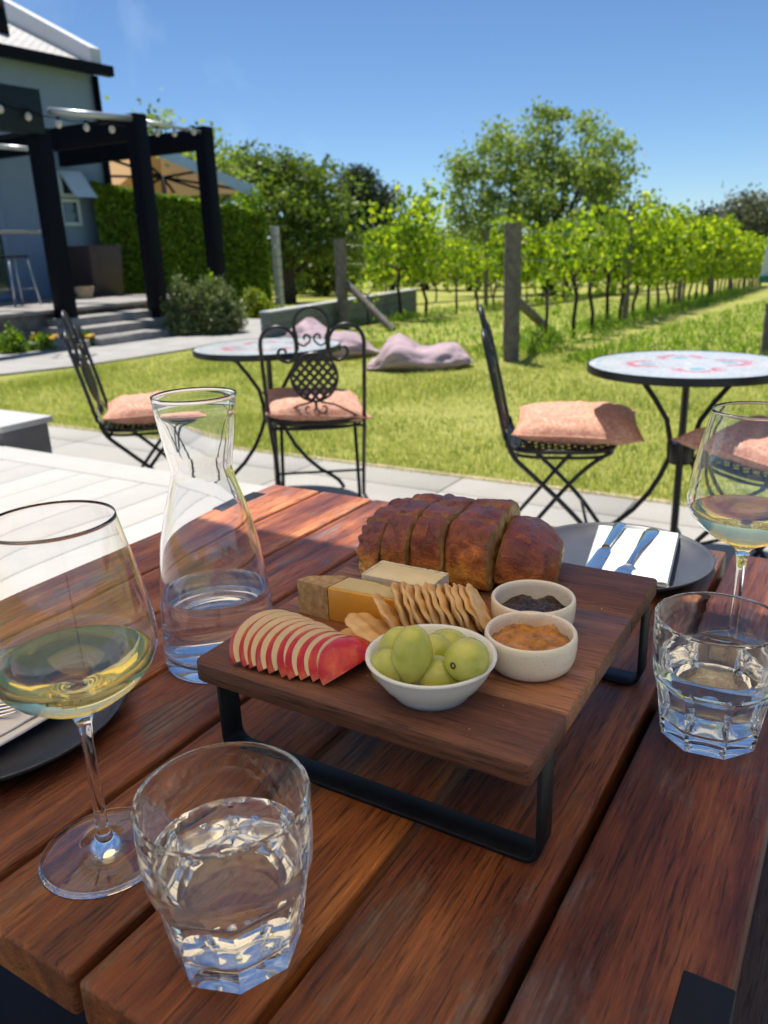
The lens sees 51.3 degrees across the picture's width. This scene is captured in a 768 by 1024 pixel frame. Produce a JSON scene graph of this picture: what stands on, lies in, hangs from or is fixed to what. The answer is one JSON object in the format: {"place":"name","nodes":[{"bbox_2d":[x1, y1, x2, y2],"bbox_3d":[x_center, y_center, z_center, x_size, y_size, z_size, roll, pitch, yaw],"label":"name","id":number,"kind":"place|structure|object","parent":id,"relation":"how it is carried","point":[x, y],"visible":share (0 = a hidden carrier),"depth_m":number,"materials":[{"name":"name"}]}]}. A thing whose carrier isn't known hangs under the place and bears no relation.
{"place":"outdoors","nodes":[
{"label":"outdoors","id":0,"kind":"place"},
{"bbox_2d":[0,319,285,375],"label":"path","id":1,"kind":"structure","parent":0,"point":[31,362],"depth_m":9.81,"materials":[{"name":"concrete"}]},
{"bbox_2d":[189,272,249,335],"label":"shrub","id":2,"kind":"object","parent":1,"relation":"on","point":[218,315],"visible":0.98,"depth_m":11.30,"materials":[{"name":"green plant"}]},
{"bbox_2d":[0,276,767,506],"bbox_3d":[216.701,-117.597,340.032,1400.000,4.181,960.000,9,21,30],"label":"ground","id":3,"kind":"structure","parent":0,"point":[465,297],"depth_m":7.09,"materials":[{"name":"plant"}]},
{"bbox_2d":[0,321,30,353],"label":"bedding plant","id":4,"kind":"object","parent":3,"relation":"on","point":[13,342],"visible":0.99,"depth_m":9.93,"materials":[{"name":"green plant"}]},
{"bbox_2d":[0,0,114,300],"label":"grey building","id":5,"kind":"structure","parent":3,"relation":"on","point":[57,66],"depth_m":14.30,"materials":[{"name":"wood"}]},
{"bbox_2d":[0,197,17,299],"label":"door","id":6,"kind":"structure","parent":5,"relation":"in","point":[5,280],"depth_m":13.81,"materials":[{"name":"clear glass"}]},
{"bbox_2d":[61,198,82,225],"bbox_3d":[-5.791,-5.528,14.761,0.058,0.474,0.454,9,21,30],"label":"window","id":7,"kind":"structure","parent":5,"relation":"in","point":[71,209],"depth_m":14.79,"materials":[{"name":"glass"}]},
{"bbox_2d":[0,304,169,341],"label":"terrace wall","id":8,"kind":"structure","parent":3,"relation":"on","point":[27,326],"depth_m":11.00,"materials":[{"name":"concrete"}]},
{"bbox_2d":[0,294,170,317],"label":"terrace","id":9,"kind":"structure","parent":8,"relation":"on","point":[29,307],"depth_m":12.25,"materials":[{"name":"concrete"}]},
{"bbox_2d":[68,245,123,295],"bbox_3d":[-5.234,-4.372,14.490,0.719,0.860,0.719,9,21,30],"label":"planter box","id":10,"kind":"object","parent":9,"relation":"on","point":[99,268],"visible":0.77,"depth_m":14.23,"materials":[{"name":"brown ceramic"}]},
{"bbox_2d":[41,309,179,345],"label":"steps","id":11,"kind":"structure","parent":3,"relation":"on","point":[117,327],"depth_m":11.14,"materials":[{"name":"concrete"}]},
{"bbox_2d":[0,83,228,317],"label":"pergola","id":12,"kind":"object","parent":3,"relation":"on","point":[135,144],"visible":0.75,"depth_m":11.59,"materials":[{"name":"wood"}]},
{"bbox_2d":[0,101,195,136],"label":"string lights","id":13,"kind":"object","parent":12,"relation":"hanging from","point":[58,122],"visible":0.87,"depth_m":10.77},
{"bbox_2d":[88,180,272,306],"bbox_3d":[-4.186,-5.306,16.463,3.487,2.824,1.455,-13,21,-29],"label":"clipped hedge","id":14,"kind":"object","parent":3,"relation":"on","point":[245,243],"visible":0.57,"depth_m":15.90,"materials":[{"name":"green plant"}]},
{"bbox_2d":[159,264,205,336],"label":"shrub","id":15,"kind":"object","parent":3,"relation":"on","point":[180,310],"visible":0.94,"depth_m":11.31,"materials":[{"name":"green plant"}]},
{"bbox_2d":[109,154,258,195],"bbox_3d":[-4.640,-6.388,18.276,3.834,3.760,2.838,-4,18,-4],"label":"parasol","id":16,"kind":"object","parent":3,"relation":"on","point":[182,179],"visible":0.39,"depth_m":17.98,"materials":[{"name":"brown fabric"}]},
{"bbox_2d":[104,88,274,205],"bbox_3d":[-4.986,-7.769,20.391,3.493,5.539,3.926,-19,25,-41],"label":"broadleaf tree","id":17,"kind":"object","parent":3,"relation":"on","point":[223,165],"visible":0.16,"depth_m":19.73,"materials":[{"name":"green plant"}]},
{"bbox_2d":[239,285,279,318],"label":"shrub","id":18,"kind":"object","parent":3,"relation":"on","point":[256,300],"visible":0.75,"depth_m":14.70,"materials":[{"name":"green plant"}]},
{"bbox_2d":[270,226,284,308],"bbox_3d":[-2.210,-4.991,16.633,0.142,1.785,0.136,9,21,30],"label":"post","id":19,"kind":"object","parent":3,"relation":"on","point":[277,270],"depth_m":16.55,"materials":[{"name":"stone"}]},
{"bbox_2d":[217,137,381,303],"bbox_3d":[-2.575,-8.405,23.365,5.008,4.995,4.067,-7,19,-14],"label":"broadleaf tree","id":20,"kind":"object","parent":3,"relation":"on","point":[288,196],"visible":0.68,"depth_m":22.73,"materials":[{"name":"green plant"}]},
{"bbox_2d":[285,318,379,359],"bbox_3d":[-0.606,-1.917,8.769,1.178,0.436,0.797,-3,18,-3],"label":"bean bag","id":21,"kind":"object","parent":3,"relation":"on","point":[350,340],"visible":0.45,"depth_m":8.53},
{"bbox_2d":[294,228,371,296],"bbox_3d":[-2.032,-9.457,30.288,3.996,3.298,5.300,9,21,30],"label":"background tree","id":22,"kind":"object","parent":3,"relation":"on","point":[327,284],"visible":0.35,"depth_m":29.57,"materials":[{"name":"green plant"}]},
{"bbox_2d":[259,289,416,337],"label":"garden wall","id":23,"kind":"structure","parent":3,"relation":"on","point":[386,303],"depth_m":12.16,"materials":[{"name":"concrete"}]},
{"bbox_2d":[324,162,399,286],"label":"conifer tree","id":24,"kind":"object","parent":3,"relation":"on","point":[361,170],"visible":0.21,"depth_m":47.02,"materials":[{"name":"green plant"}]},
{"bbox_2d":[333,239,395,331],"bbox_3d":[-0.293,-3.214,11.702,0.213,1.500,1.150,-18,24,-39],"label":"vineyard post","id":25,"kind":"object","parent":3,"relation":"on","point":[344,284],"visible":0.81,"depth_m":11.86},
{"bbox_2d":[47,423,687,505],"bbox_3d":[-0.275,-0.270,4.468,13.000,0.048,0.045,9,21,30],"label":"lawn edging","id":26,"kind":"object","parent":3,"relation":"on","point":[487,479],"visible":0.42,"depth_m":4.08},
{"bbox_2d":[349,252,385,325],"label":"grapevine","id":27,"kind":"object","parent":3,"relation":"on","point":[374,269],"visible":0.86,"depth_m":12.58,"materials":[{"name":"green plant"}]},
{"bbox_2d":[362,225,402,291],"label":"grapevine","id":28,"kind":"object","parent":3,"relation":"on","point":[389,277],"visible":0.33,"depth_m":19.70,"materials":[{"name":"green plant"}]},
{"bbox_2d":[362,179,414,286],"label":"tree","id":29,"kind":"object","parent":3,"relation":"on","point":[391,195],"visible":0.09,"depth_m":49.15,"materials":[{"name":"green plant"}]},
{"bbox_2d":[348,190,438,320],"bbox_3d":[0.332,-4.223,13.421,1.046,2.246,1.839,10,22,32],"label":"grapevine","id":30,"kind":"object","parent":3,"relation":"on","point":[407,220],"visible":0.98,"depth_m":13.35,"materials":[{"name":"green plant"}]},
{"bbox_2d":[381,172,451,317],"bbox_3d":[0.684,-4.693,14.297,0.958,2.644,1.808,7,21,26],"label":"grapevine","id":31,"kind":"object","parent":3,"relation":"on","point":[433,211],"visible":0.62,"depth_m":14.03,"materials":[{"name":"green plant"}]},
{"bbox_2d":[366,333,472,370],"bbox_3d":[0.342,-1.570,7.788,1.046,0.333,0.798,-1,18,3],"label":"bean bag","id":32,"kind":"object","parent":3,"relation":"on","point":[399,352],"visible":0.99,"depth_m":7.53,"materials":[{"name":"fabric"}]},
{"bbox_2d":[434,234,475,313],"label":"grapevine","id":33,"kind":"object","parent":3,"relation":"on","point":[452,248],"visible":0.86,"depth_m":15.70,"materials":[{"name":"green plant"}]},
{"bbox_2d":[443,237,472,286],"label":"grapevine","id":34,"kind":"object","parent":3,"relation":"on","point":[455,245],"visible":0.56,"depth_m":23.52,"materials":[{"name":"green plant"}]},
{"bbox_2d":[458,241,493,310],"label":"grapevine","id":35,"kind":"object","parent":3,"relation":"on","point":[478,273],"visible":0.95,"depth_m":16.48,"materials":[{"name":"green plant"}]},
{"bbox_2d":[481,234,504,308],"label":"grapevine","id":36,"kind":"object","parent":3,"relation":"on","point":[492,277],"visible":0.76,"depth_m":17.43,"materials":[{"name":"green plant"}]},
{"bbox_2d":[489,213,530,285],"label":"grapevine","id":37,"kind":"object","parent":3,"relation":"on","point":[501,219],"visible":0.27,"depth_m":17.83,"materials":[{"name":"green plant"}]},
{"bbox_2d":[503,223,559,361],"bbox_3d":[1.694,-2.370,8.800,0.172,1.500,2.400,6,20,23],"label":"vineyard post","id":38,"kind":"object","parent":3,"relation":"on","point":[514,303],"visible":0.88,"depth_m":7.76,"materials":[{"name":"wood"}]},
{"bbox_2d":[520,221,549,303],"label":"grapevine","id":39,"kind":"object","parent":3,"relation":"on","point":[530,250],"visible":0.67,"depth_m":19.36,"materials":[{"name":"green plant"}]},
{"bbox_2d":[424,96,667,295],"bbox_3d":[5.626,-10.429,26.879,7.960,6.686,5.629,9,21,30],"label":"broadleaf tree","id":40,"kind":"object","parent":3,"relation":"on","point":[589,180],"visible":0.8,"depth_m":26.56,"materials":[{"name":"green plant"}]},
{"bbox_2d":[339,284,767,362],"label":"long grass","id":41,"kind":"structure","parent":3,"relation":"on","point":[599,321],"depth_m":10.86,"materials":[{"name":"plant"}]},
{"bbox_2d":[524,228,582,343],"bbox_3d":[1.797,-2.397,8.746,0.666,1.343,0.437,-12,21,-28],"label":"grapevine","id":42,"kind":"object","parent":3,"relation":"on","point":[562,259],"visible":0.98,"depth_m":8.64,"materials":[{"name":"green plant"}]},
{"bbox_2d":[549,214,607,337],"bbox_3d":[2.277,-2.807,9.770,0.900,1.548,0.561,-17,24,-38],"label":"grapevine","id":43,"kind":"object","parent":3,"relation":"on","point":[582,264],"visible":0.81,"depth_m":9.70,"materials":[{"name":"green plant"}]},
{"bbox_2d":[573,204,621,332],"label":"grapevine","id":44,"kind":"object","parent":3,"relation":"on","point":[608,254],"visible":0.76,"depth_m":10.30,"materials":[{"name":"green plant"}]},
{"bbox_2d":[571,195,638,327],"bbox_3d":[3.151,-3.444,11.242,0.972,1.890,0.637,-10,20,-23],"label":"grapevine","id":45,"kind":"object","parent":3,"relation":"on","point":[622,250],"visible":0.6,"depth_m":11.27,"materials":[{"name":"green plant"}]},
{"bbox_2d":[592,198,657,322],"bbox_3d":[3.499,-3.680,12.005,0.887,1.880,1.560,7,21,26],"label":"grapevine","id":46,"kind":"object","parent":3,"relation":"on","point":[620,228],"visible":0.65,"depth_m":11.67,"materials":[{"name":"green plant"}]},
{"bbox_2d":[622,205,634,322],"bbox_3d":[3.724,-3.666,12.229,0.102,1.920,0.105,9,21,30],"label":"vineyard post","id":47,"kind":"object","parent":3,"relation":"on","point":[625,307],"visible":0.55,"depth_m":12.21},
{"bbox_2d":[616,185,674,320],"bbox_3d":[4.064,-4.036,12.741,0.858,2.125,1.620,8,21,26],"label":"grapevine","id":48,"kind":"object","parent":3,"relation":"on","point":[646,250],"visible":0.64,"depth_m":12.58,"materials":[{"name":"green plant"}]},
{"bbox_2d":[635,200,683,315],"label":"grapevine","id":49,"kind":"object","parent":3,"relation":"on","point":[668,262],"visible":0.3,"depth_m":13.55,"materials":[{"name":"green plant"}]},
{"bbox_2d":[639,199,694,308],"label":"grapevine","id":50,"kind":"object","parent":3,"relation":"on","point":[679,259],"visible":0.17,"depth_m":15.25,"materials":[{"name":"green plant"}]},
{"bbox_2d":[638,204,698,312],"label":"grapevine","id":51,"kind":"object","parent":3,"relation":"on","point":[678,227],"visible":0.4,"depth_m":14.42,"materials":[{"name":"green plant"}]},
{"bbox_2d":[669,202,701,304],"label":"grapevine","id":52,"kind":"object","parent":3,"relation":"on","point":[687,250],"visible":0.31,"depth_m":16.02,"materials":[{"name":"green plant"}]},
{"bbox_2d":[667,214,712,303],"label":"grapevine","id":53,"kind":"object","parent":3,"relation":"on","point":[693,263],"visible":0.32,"depth_m":16.87,"materials":[{"name":"green plant"}]},
{"bbox_2d":[682,216,718,299],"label":"grapevine","id":54,"kind":"object","parent":3,"relation":"on","point":[709,239],"visible":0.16,"depth_m":17.81,"materials":[{"name":"green plant"}]},
{"bbox_2d":[696,216,728,298],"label":"grapevine","id":55,"kind":"object","parent":3,"relation":"on","point":[717,253],"visible":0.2,"depth_m":19.90,"materials":[{"name":"green plant"}]},
{"bbox_2d":[700,182,767,277],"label":"gum tree","id":56,"kind":"object","parent":3,"relation":"on","point":[752,215],"visible":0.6,"depth_m":68.59,"materials":[{"name":"green plant"}]},
{"bbox_2d":[10,0,767,246],"label":"sky","id":57,"kind":"structure","parent":0,"point":[390,86],"materials":[{"name":"blue"}]},
{"bbox_2d":[48,426,767,572],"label":"paving","id":58,"kind":"structure","parent":0,"point":[385,484],"depth_m":3.96,"materials":[{"name":"concrete"}]},
{"bbox_2d":[0,410,52,453],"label":"wall","id":59,"kind":"structure","parent":58,"relation":"on","point":[25,430],"depth_m":3.25,"materials":[{"name":"concrete"}]},
{"bbox_2d":[0,965,87,1023],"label":"black bench","id":60,"kind":"object","parent":58,"relation":"on","point":[22,1001],"depth_m":0.78,"materials":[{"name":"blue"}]},
{"bbox_2d":[61,310,166,468],"bbox_3d":[-1.061,-0.417,3.514,0.536,0.940,0.424,-6,19,-11],"label":"bistro chair","id":61,"kind":"object","parent":58,"relation":"on","point":[78,360],"visible":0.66,"depth_m":3.37,"materials":[{"name":"black metal"}]},
{"bbox_2d":[102,391,161,424],"bbox_3d":[-0.989,-0.459,3.496,0.438,0.120,0.438,-7,18,-14],"label":"cushion","id":62,"kind":"object","parent":61,"relation":"on","point":[131,409],"visible":0.45,"depth_m":3.31,"materials":[{"name":"pink fabric"}]},
{"bbox_2d":[0,446,267,544],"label":"timber platform","id":63,"kind":"structure","parent":58,"relation":"on","point":[135,497],"depth_m":2.53,"materials":[{"name":"wood"}]},
{"bbox_2d":[192,337,345,487],"bbox_3d":[-0.525,-0.423,3.796,0.676,0.723,0.676,-5,19,-8],"label":"bistro table","id":64,"kind":"object","parent":58,"relation":"on","point":[236,352],"visible":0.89,"depth_m":3.68,"materials":[{"name":"black metal"}]},
{"bbox_2d":[258,305,366,496],"bbox_3d":[-0.290,-0.430,3.470,0.424,0.940,0.536,-3,18,-4],"label":"bistro chair","id":65,"kind":"object","parent":58,"relation":"on","point":[308,425],"visible":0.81,"depth_m":3.25,"materials":[{"name":"black metal"}]},
{"bbox_2d":[262,386,371,420],"bbox_3d":[-0.303,-0.468,3.489,0.438,0.120,0.438,0,21,-11],"label":"cushion","id":66,"kind":"object","parent":65,"relation":"on","point":[284,401],"visible":0.66,"depth_m":3.32,"materials":[{"name":"pink fabric"}]},
{"bbox_2d":[0,485,767,1023],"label":"dining table","id":67,"kind":"object","parent":58,"relation":"on","point":[628,895],"visible":0.39,"depth_m":0.50,"materials":[{"name":"brown wood"}]},
{"bbox_2d":[0,694,125,781],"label":"dinner plate","id":68,"kind":"object","parent":67,"relation":"on","point":[47,741],"visible":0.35,"depth_m":0.64,"materials":[{"name":"grey ceramic"}]},
{"bbox_2d":[0,701,48,745],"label":"napkin","id":69,"kind":"object","parent":68,"relation":"on","point":[14,725],"visible":0.26,"depth_m":0.64,"materials":[{"name":"fabric"}]},
{"bbox_2d":[0,500,157,898],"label":"wine glass","id":70,"kind":"object","parent":67,"relation":"on","point":[78,634],"visible":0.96,"depth_m":0.45,"materials":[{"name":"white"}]},
{"bbox_2d":[150,387,272,683],"bbox_3d":[-0.162,0.019,0.739,0.107,0.258,0.107,9,21,30],"label":"water carafe","id":71,"kind":"object","parent":67,"relation":"on","point":[214,589],"visible":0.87,"depth_m":0.71,"materials":[{"name":"clear glass"}]},
{"bbox_2d":[130,742,312,993],"bbox_3d":[-0.085,0.198,0.444,0.094,0.101,0.094,2,19,11],"label":"tumbler","id":72,"kind":"object","parent":67,"relation":"on","point":[223,835],"visible":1,"depth_m":0.42,"materials":[{"name":"clear glass"}]},
{"bbox_2d":[197,558,656,862],"bbox_3d":[0.051,0.126,0.659,0.264,0.089,0.304,9,21,30],"label":"serving board","id":73,"kind":"object","parent":67,"relation":"on","point":[517,737],"visible":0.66,"depth_m":0.54,"materials":[{"name":"brown wood"}]},
{"bbox_2d":[229,609,290,664],"bbox_3d":[-0.088,0.089,0.600,0.070,0.026,0.023,-17,24,-39],"label":"apple slice","id":74,"kind":"object","parent":73,"relation":"on","point":[238,633],"visible":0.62,"depth_m":0.59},
{"bbox_2d":[239,611,302,666],"bbox_3d":[-0.082,0.090,0.597,0.069,0.026,0.022,-19,25,-41],"label":"apple slice","id":75,"kind":"object","parent":73,"relation":"on","point":[252,628],"visible":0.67,"depth_m":0.58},
{"bbox_2d":[247,615,312,668],"bbox_3d":[-0.074,0.091,0.592,0.068,0.025,0.022,-15,23,-35],"label":"apple slice","id":76,"kind":"object","parent":73,"relation":"on","point":[262,630],"visible":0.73,"depth_m":0.58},
{"bbox_2d":[255,618,314,671],"bbox_3d":[-0.068,0.093,0.588,0.067,0.024,0.022,-17,23,-37],"label":"apple slice","id":77,"kind":"object","parent":73,"relation":"on","point":[263,644],"visible":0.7,"depth_m":0.57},
{"bbox_2d":[266,621,327,673],"bbox_3d":[-0.062,0.094,0.585,0.065,0.024,0.021,-18,24,-40],"label":"apple slice","id":78,"kind":"object","parent":73,"relation":"on","point":[271,659],"visible":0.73,"depth_m":0.57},
{"bbox_2d":[277,624,334,676],"bbox_3d":[-0.056,0.096,0.581,0.021,0.023,0.063,13,24,39],"label":"apple slice","id":79,"kind":"object","parent":73,"relation":"on","point":[290,637],"visible":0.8,"depth_m":0.57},
{"bbox_2d":[285,628,335,679],"bbox_3d":[-0.050,0.097,0.577,0.020,0.022,0.061,14,24,40],"label":"apple slice","id":80,"kind":"object","parent":73,"relation":"on","point":[299,641],"visible":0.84,"depth_m":0.56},
{"bbox_2d":[297,631,348,679],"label":"apple slice","id":81,"kind":"object","parent":73,"relation":"on","point":[308,645],"visible":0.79,"depth_m":0.56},
{"bbox_2d":[308,634,349,681],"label":"apple slice","id":82,"kind":"object","parent":73,"relation":"on","point":[314,655],"visible":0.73,"depth_m":0.56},
{"bbox_2d":[318,636,369,685],"bbox_3d":[-0.025,0.101,0.565,0.027,0.020,0.056,12,23,37],"label":"apple slice","id":83,"kind":"object","parent":73,"relation":"on","point":[339,656],"visible":0.91,"depth_m":0.55,"materials":[{"name":"food"}]},
{"bbox_2d":[297,575,398,622],"bbox_3d":[-0.019,0.073,0.640,0.107,0.029,0.027,9,21,30],"label":"cheese wedge","id":84,"kind":"object","parent":73,"relation":"on","point":[338,598],"visible":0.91,"depth_m":0.64,"materials":[{"name":"food"}]},
{"bbox_2d":[345,613,390,642],"bbox_3d":[-0.008,0.088,0.599,0.046,0.008,0.046,21,17,-8],"label":"cracker","id":85,"kind":"object","parent":73,"relation":"on","point":[368,627],"visible":0.73,"depth_m":0.60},
{"bbox_2d":[373,592,402,627],"bbox_3d":[0.007,0.079,0.606,0.007,0.045,0.046,-41,16,10],"label":"cracker","id":86,"kind":"object","parent":73,"relation":"on","point":[390,616],"visible":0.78,"depth_m":0.59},
{"bbox_2d":[361,560,448,587],"bbox_3d":[0.017,0.065,0.656,0.063,0.032,0.033,9,21,30],"label":"soft cheese block","id":87,"kind":"object","parent":73,"relation":"on","point":[385,573],"depth_m":0.65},
{"bbox_2d":[365,624,496,710],"bbox_3d":[0.032,0.106,0.535,0.087,0.028,0.087,9,21,30],"label":"grape bowl","id":88,"kind":"object","parent":73,"relation":"on","point":[417,696],"visible":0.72,"depth_m":0.51,"materials":[{"name":"white ceramic"}]},
{"bbox_2d":[370,648,401,682],"bbox_3d":[0.004,0.102,0.526,0.026,0.026,0.031,-15,7,-33],"label":"grape","id":89,"kind":"object","parent":88,"relation":"in","point":[381,661],"visible":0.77,"depth_m":0.52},
{"bbox_2d":[391,625,432,683],"bbox_3d":[0.018,0.092,0.515,0.027,0.043,0.027,-12,33,-28],"label":"grape","id":90,"kind":"object","parent":88,"relation":"in","point":[411,654],"visible":0.99,"depth_m":0.50,"materials":[{"name":"food"}]},
{"bbox_2d":[419,655,459,685],"bbox_3d":[0.036,0.106,0.519,0.029,0.026,0.026,19,25,19],"label":"grape","id":91,"kind":"object","parent":88,"relation":"in","point":[436,673],"visible":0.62,"depth_m":0.51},
{"bbox_2d":[444,637,489,681],"bbox_3d":[0.053,0.094,0.509,0.028,0.028,0.032,14,15,39],"label":"grape","id":92,"kind":"object","parent":88,"relation":"in","point":[466,658],"visible":1,"depth_m":0.50,"materials":[{"name":"food"}]},
{"bbox_2d":[356,493,564,590],"bbox_3d":[0.074,0.023,0.734,0.179,0.066,0.126,4,19,17],"label":"bread loaf","id":93,"kind":"object","parent":73,"relation":"on","point":[483,544],"visible":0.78,"depth_m":0.69,"materials":[{"name":"food"}]},
{"bbox_2d":[451,583,479,633],"bbox_3d":[0.062,0.075,0.604,0.007,0.046,0.046,-26,14,13],"label":"cracker","id":94,"kind":"object","parent":73,"relation":"on","point":[469,622],"visible":0.76,"depth_m":0.59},
{"bbox_2d":[465,583,491,630],"bbox_3d":[0.073,0.075,0.603,0.007,0.045,0.046,-28,14,13],"label":"cracker","id":95,"kind":"object","parent":73,"relation":"on","point":[478,606],"visible":0.81,"depth_m":0.59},
{"bbox_2d":[484,611,577,681],"bbox_3d":[0.103,0.095,0.563,0.064,0.027,0.064,13,23,37],"label":"ramekin","id":96,"kind":"object","parent":73,"relation":"on","point":[531,666],"visible":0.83,"depth_m":0.54,"materials":[{"name":"beige ceramic"}]},
{"bbox_2d":[492,624,569,650],"bbox_3d":[0.103,0.094,0.562,0.056,0.017,0.056,9,21,30],"label":"relish","id":97,"kind":"object","parent":96,"relation":"in","point":[529,637],"visible":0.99,"depth_m":0.56,"materials":[{"name":"food"}]},
{"bbox_2d":[491,579,575,626],"bbox_3d":[0.115,0.077,0.617,0.065,0.027,0.065,6,20,22],"label":"ramekin","id":98,"kind":"object","parent":73,"relation":"on","point":[534,589],"visible":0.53,"depth_m":0.63,"materials":[{"name":"beige ceramic"}]},
{"bbox_2d":[500,594,566,611],"bbox_3d":[0.115,0.077,0.617,0.056,0.014,0.056,9,21,30],"label":"chutney","id":99,"kind":"object","parent":98,"relation":"in","point":[524,602],"visible":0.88,"depth_m":0.62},
{"bbox_2d":[554,522,714,592],"bbox_3d":[0.278,0.056,0.960,0.220,0.018,0.220,9,21,30],"label":"dinner plate","id":100,"kind":"object","parent":67,"relation":"on","point":[694,561],"visible":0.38,"depth_m":0.97,"materials":[{"name":"grey ceramic"}]},
{"bbox_2d":[586,525,679,587],"bbox_3d":[0.292,0.048,0.950,0.100,0.007,0.178,6,20,23],"label":"napkin","id":101,"kind":"object","parent":100,"relation":"on","point":[655,557],"visible":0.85,"depth_m":0.94,"materials":[{"name":"fabric"}]},
{"bbox_2d":[586,522,625,568],"bbox_3d":[0.262,0.044,0.951,0.018,0.006,0.200,7,21,26],"label":"table knife","id":102,"kind":"object","parent":101,"relation":"on","point":[599,557],"visible":0.8,"depth_m":0.95,"materials":[{"name":"metal"}]},
{"bbox_2d":[615,528,659,573],"bbox_3d":[0.294,0.048,0.932,0.024,0.009,0.200,8,21,28],"label":"table fork","id":103,"kind":"object","parent":101,"relation":"on","point":[648,535],"visible":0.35,"depth_m":0.94,"materials":[{"name":"metal"}]},
{"bbox_2d":[652,592,767,759],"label":"tumbler","id":104,"kind":"object","parent":67,"relation":"on","point":[710,659],"visible":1,"depth_m":0.60,"materials":[{"name":"clear glass"}]},
{"bbox_2d":[687,401,767,596],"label":"wine glass","id":105,"kind":"object","parent":67,"relation":"on","point":[727,495],"visible":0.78,"depth_m":0.67,"materials":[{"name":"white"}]},
{"bbox_2d":[478,304,616,522],"bbox_3d":[0.613,-0.281,2.926,0.536,0.940,0.424,1,19,9],"label":"bistro chair","id":106,"kind":"object","parent":58,"relation":"on","point":[513,443],"visible":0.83,"depth_m":2.79,"materials":[{"name":"black metal"}]},
{"bbox_2d":[512,401,643,445],"bbox_3d":[0.703,-0.326,2.917,0.438,0.120,0.438,3,21,12],"label":"cushion","id":107,"kind":"object","parent":106,"relation":"on","point":[578,423],"visible":1,"depth_m":2.77,"materials":[{"name":"pink fabric"}]},
{"bbox_2d":[587,350,767,558],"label":"bistro table","id":108,"kind":"object","parent":58,"relation":"on","point":[685,370],"visible":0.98,"depth_m":2.77,"materials":[{"name":"tile"}]},
{"bbox_2d":[733,842,767,1023],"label":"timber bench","id":109,"kind":"object","parent":58,"relation":"on","point":[751,1004],"visible":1,"depth_m":0.80,"materials":[{"name":"brown wood"}]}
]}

